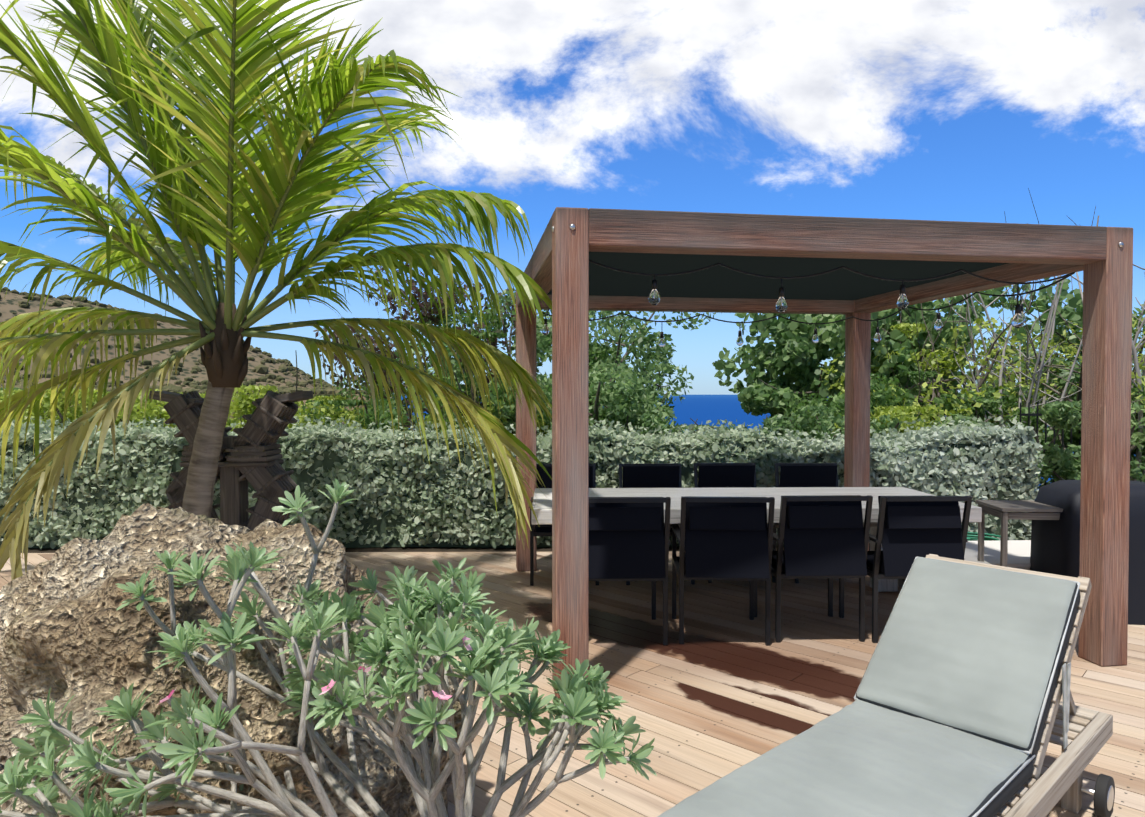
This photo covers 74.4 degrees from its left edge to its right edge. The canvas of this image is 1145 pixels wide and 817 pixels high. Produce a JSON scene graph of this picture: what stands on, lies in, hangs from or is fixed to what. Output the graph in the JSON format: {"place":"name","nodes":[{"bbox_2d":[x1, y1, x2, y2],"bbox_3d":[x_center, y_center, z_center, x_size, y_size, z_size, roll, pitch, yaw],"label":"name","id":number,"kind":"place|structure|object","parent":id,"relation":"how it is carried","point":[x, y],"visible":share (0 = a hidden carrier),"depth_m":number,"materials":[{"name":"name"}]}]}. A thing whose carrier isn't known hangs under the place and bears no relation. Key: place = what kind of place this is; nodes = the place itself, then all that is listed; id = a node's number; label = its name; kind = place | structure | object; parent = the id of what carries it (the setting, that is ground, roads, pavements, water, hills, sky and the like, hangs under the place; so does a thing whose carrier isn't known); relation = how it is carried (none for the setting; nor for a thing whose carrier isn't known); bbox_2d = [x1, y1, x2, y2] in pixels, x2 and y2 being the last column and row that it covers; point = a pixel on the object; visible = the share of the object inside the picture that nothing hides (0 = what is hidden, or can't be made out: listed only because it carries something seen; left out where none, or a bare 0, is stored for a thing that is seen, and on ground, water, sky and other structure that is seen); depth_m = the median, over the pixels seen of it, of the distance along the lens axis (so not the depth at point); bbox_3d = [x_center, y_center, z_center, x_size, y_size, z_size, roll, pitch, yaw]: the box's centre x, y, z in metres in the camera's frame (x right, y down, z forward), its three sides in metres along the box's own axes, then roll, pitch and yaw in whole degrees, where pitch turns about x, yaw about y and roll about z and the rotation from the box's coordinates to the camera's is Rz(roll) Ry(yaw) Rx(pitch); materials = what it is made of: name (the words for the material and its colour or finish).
{"place":"outdoors","nodes":[
{"label":"outdoors","id":0,"kind":"place"},
{"bbox_2d":[0,291,1135,485],"bbox_3d":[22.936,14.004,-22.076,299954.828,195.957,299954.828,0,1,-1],"label":"terrain","id":1,"kind":"structure","parent":0,"point":[703,409],"depth_m":453.01,"materials":[{"name":"blue liquid"}]},
{"bbox_2d":[0,287,386,399],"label":"hill scrub","id":2,"kind":"object","parent":1,"relation":"on","point":[261,368],"visible":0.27,"depth_m":438.06,"materials":[{"name":"brown plant"}]},
{"bbox_2d":[0,503,473,816],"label":"boulder","id":3,"kind":"object","parent":1,"relation":"on","point":[68,631],"visible":0.65,"depth_m":2.13,"materials":[{"name":"beige stone"}]},
{"bbox_2d":[0,478,656,816],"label":"desert rose","id":4,"kind":"object","parent":3,"relation":"attached to","point":[577,693],"depth_m":1.74,"materials":[{"name":"green plant"}]},
{"bbox_2d":[21,546,869,552],"bbox_3d":[-2.415,1.438,8.215,16.250,0.060,1.600,0,1,-1],"label":"hedge soil bed","id":5,"kind":"object","parent":1,"relation":"on","point":[382,549],"depth_m":7.59,"materials":[{"name":"brown soil"}]},
{"bbox_2d":[0,415,1044,548],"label":"hedge","id":6,"kind":"object","parent":5,"relation":"on","point":[706,444],"depth_m":7.61,"materials":[{"name":"green plant"}]},
{"bbox_2d":[0,188,1144,488],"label":"trees","id":7,"kind":"object","parent":1,"relation":"on","point":[796,355],"depth_m":10.80,"materials":[{"name":"green plant"}]},
{"bbox_2d":[1019,403,1143,487],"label":"metal fence","id":8,"kind":"object","parent":1,"relation":"on","point":[1029,414],"visible":0.15,"depth_m":9.35,"materials":[{"name":"black metal"}]},
{"bbox_2d":[0,552,1144,816],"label":"deck planks","id":9,"kind":"object","parent":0,"point":[722,690],"visible":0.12,"depth_m":4.11,"materials":[{"name":"brown wood"}]},
{"bbox_2d":[149,391,313,530],"bbox_3d":[-2.548,0.689,5.658,1.162,1.646,0.340,0,1,2],"label":"carved sculpture","id":10,"kind":"object","parent":9,"relation":"on","point":[250,452],"visible":0.58,"depth_m":5.53,"materials":[{"name":"brown wood"}]},
{"bbox_2d":[0,0,551,580],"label":"palm","id":11,"kind":"object","parent":9,"relation":"on","point":[290,194],"depth_m":4.81,"materials":[{"name":"green plant"}]},
{"bbox_2d":[21,551,678,553],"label":"deck fascia","id":12,"kind":"structure","parent":9,"relation":"attached to","point":[384,552],"depth_m":7.40,"materials":[{"name":"brown wood"}]},
{"bbox_2d":[529,464,598,585],"bbox_3d":[-0.069,0.966,6.434,0.578,0.932,0.688,0,1,-1],"label":"chair","id":13,"kind":"object","parent":9,"relation":"on","point":[541,530],"visible":0.21,"depth_m":6.30,"materials":[{"name":"black fabric"}]},
{"bbox_2d":[589,497,670,644],"bbox_3d":[0.303,0.996,4.884,0.586,0.932,0.695,0,1,-1],"label":"chair","id":14,"kind":"object","parent":9,"relation":"on","point":[629,540],"visible":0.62,"depth_m":4.58,"materials":[{"name":"black fabric"}]},
{"bbox_2d":[619,463,694,584],"bbox_3d":[0.708,0.966,6.454,0.592,0.932,0.701,0,1,-1],"label":"chair back","id":15,"kind":"object","parent":9,"relation":"on","point":[662,475],"visible":0.23,"depth_m":6.69,"materials":[{"name":"black fabric"}]},
{"bbox_2d":[671,496,774,645],"bbox_3d":[0.955,0.996,4.899,0.577,0.932,0.687,0,1,3],"label":"chair","id":16,"kind":"object","parent":9,"relation":"on","point":[726,538],"visible":0.98,"depth_m":4.59,"materials":[{"name":"black fabric"}]},
{"bbox_2d":[693,463,775,582],"bbox_3d":[1.390,0.964,6.521,0.589,0.932,0.697,0,1,-1],"label":"chair back","id":17,"kind":"object","parent":9,"relation":"on","point":[727,475],"visible":0.25,"depth_m":6.76,"materials":[{"name":"black fabric"}]},
{"bbox_2d":[531,487,981,591],"bbox_3d":[1.214,1.050,5.543,3.019,0.800,1.168,0,1,-1],"label":"dining table","id":18,"kind":"object","parent":9,"relation":"on","point":[543,506],"visible":0.12,"depth_m":5.73,"materials":[{"name":"grey stone"}]},
{"bbox_2d":[754,495,872,642],"bbox_3d":[1.548,0.995,4.952,0.588,0.932,0.696,0,1,-1],"label":"chair","id":19,"kind":"object","parent":9,"relation":"on","point":[826,536],"visible":0.92,"depth_m":4.65,"materials":[{"name":"black fabric"}]},
{"bbox_2d":[774,463,863,582],"bbox_3d":[2.112,0.965,6.507,0.584,0.932,0.693,0,1,-1],"label":"chair back","id":20,"kind":"object","parent":9,"relation":"on","point":[808,474],"visible":0.21,"depth_m":6.74,"materials":[{"name":"black fabric"}]},
{"bbox_2d":[516,207,1132,697],"bbox_3d":[1.337,0.200,5.516,3.654,2.500,3.353,0,1,-1],"label":"pergola frame","id":21,"kind":"object","parent":9,"relation":"on","point":[558,263],"visible":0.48,"depth_m":4.23,"materials":[{"name":"brown wood"}]},
{"bbox_2d":[547,251,1008,299],"bbox_3d":[1.337,-0.960,5.494,3.466,0.030,3.165,0,1,-1],"label":"pergola canopy","id":22,"kind":"object","parent":21,"relation":"attached to","point":[718,281],"visible":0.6,"depth_m":5.39,"materials":[{"name":"black fabric"}]},
{"bbox_2d":[542,260,1074,346],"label":"string lights","id":23,"kind":"object","parent":21,"relation":"hanging from","point":[1017,321],"visible":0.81,"depth_m":4.38},
{"bbox_2d":[515,224,1123,298],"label":"bolts","id":24,"kind":"object","parent":21,"relation":"attached to","point":[573,227],"visible":0.75,"depth_m":3.87,"materials":[{"name":"silver metal"}]},
{"bbox_2d":[839,495,971,642],"bbox_3d":[2.149,0.995,4.944,0.592,0.932,0.700,0,1,-1],"label":"chair","id":25,"kind":"object","parent":9,"relation":"on","point":[910,529],"visible":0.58,"depth_m":4.64,"materials":[{"name":"black fabric"}]},
{"bbox_2d":[898,540,1030,587],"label":"wall","id":26,"kind":"structure","parent":9,"relation":"on","point":[1019,551],"depth_m":5.97,"materials":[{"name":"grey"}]},
{"bbox_2d":[967,532,1000,540],"bbox_3d":[3.971,1.322,7.383,0.517,0.163,0.465,0,1,-1],"label":"garden hose","id":27,"kind":"object","parent":26,"relation":"on","point":[974,538],"visible":0.1,"depth_m":7.53,"materials":[{"name":"green rubber"}]},
{"bbox_2d":[976,500,1062,566],"bbox_3d":[3.275,1.072,5.469,0.500,0.758,0.420,0,1,5],"label":"side table","id":28,"kind":"object","parent":9,"relation":"on","point":[1004,510],"visible":0.5,"depth_m":5.30,"materials":[{"name":"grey wood"}]},
{"bbox_2d":[925,554,1114,816],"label":"sun lounger","id":29,"kind":"object","parent":9,"relation":"on","point":[1056,781],"visible":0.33,"depth_m":2.73,"materials":[{"name":"brown wood"}]},
{"bbox_2d":[657,557,1080,816],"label":"lounger cushion","id":30,"kind":"object","parent":29,"relation":"on","point":[967,653],"visible":0.98,"depth_m":2.58,"materials":[{"name":"fabric"}]},
{"bbox_2d":[854,557,1079,816],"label":"cushion piping","id":31,"kind":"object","parent":30,"relation":"attached to","point":[1066,691],"depth_m":2.62,"materials":[{"name":"white fabric"}]},
{"bbox_2d":[1030,480,1144,624],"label":"covered grill","id":32,"kind":"object","parent":9,"relation":"on","point":[1055,546],"visible":0.42,"depth_m":5.17,"materials":[{"name":"black fabric"}]},
{"bbox_2d":[0,0,1144,394],"label":"sky","id":33,"kind":"structure","parent":0,"point":[936,110],"materials":[{"name":"blue"}]}
]}

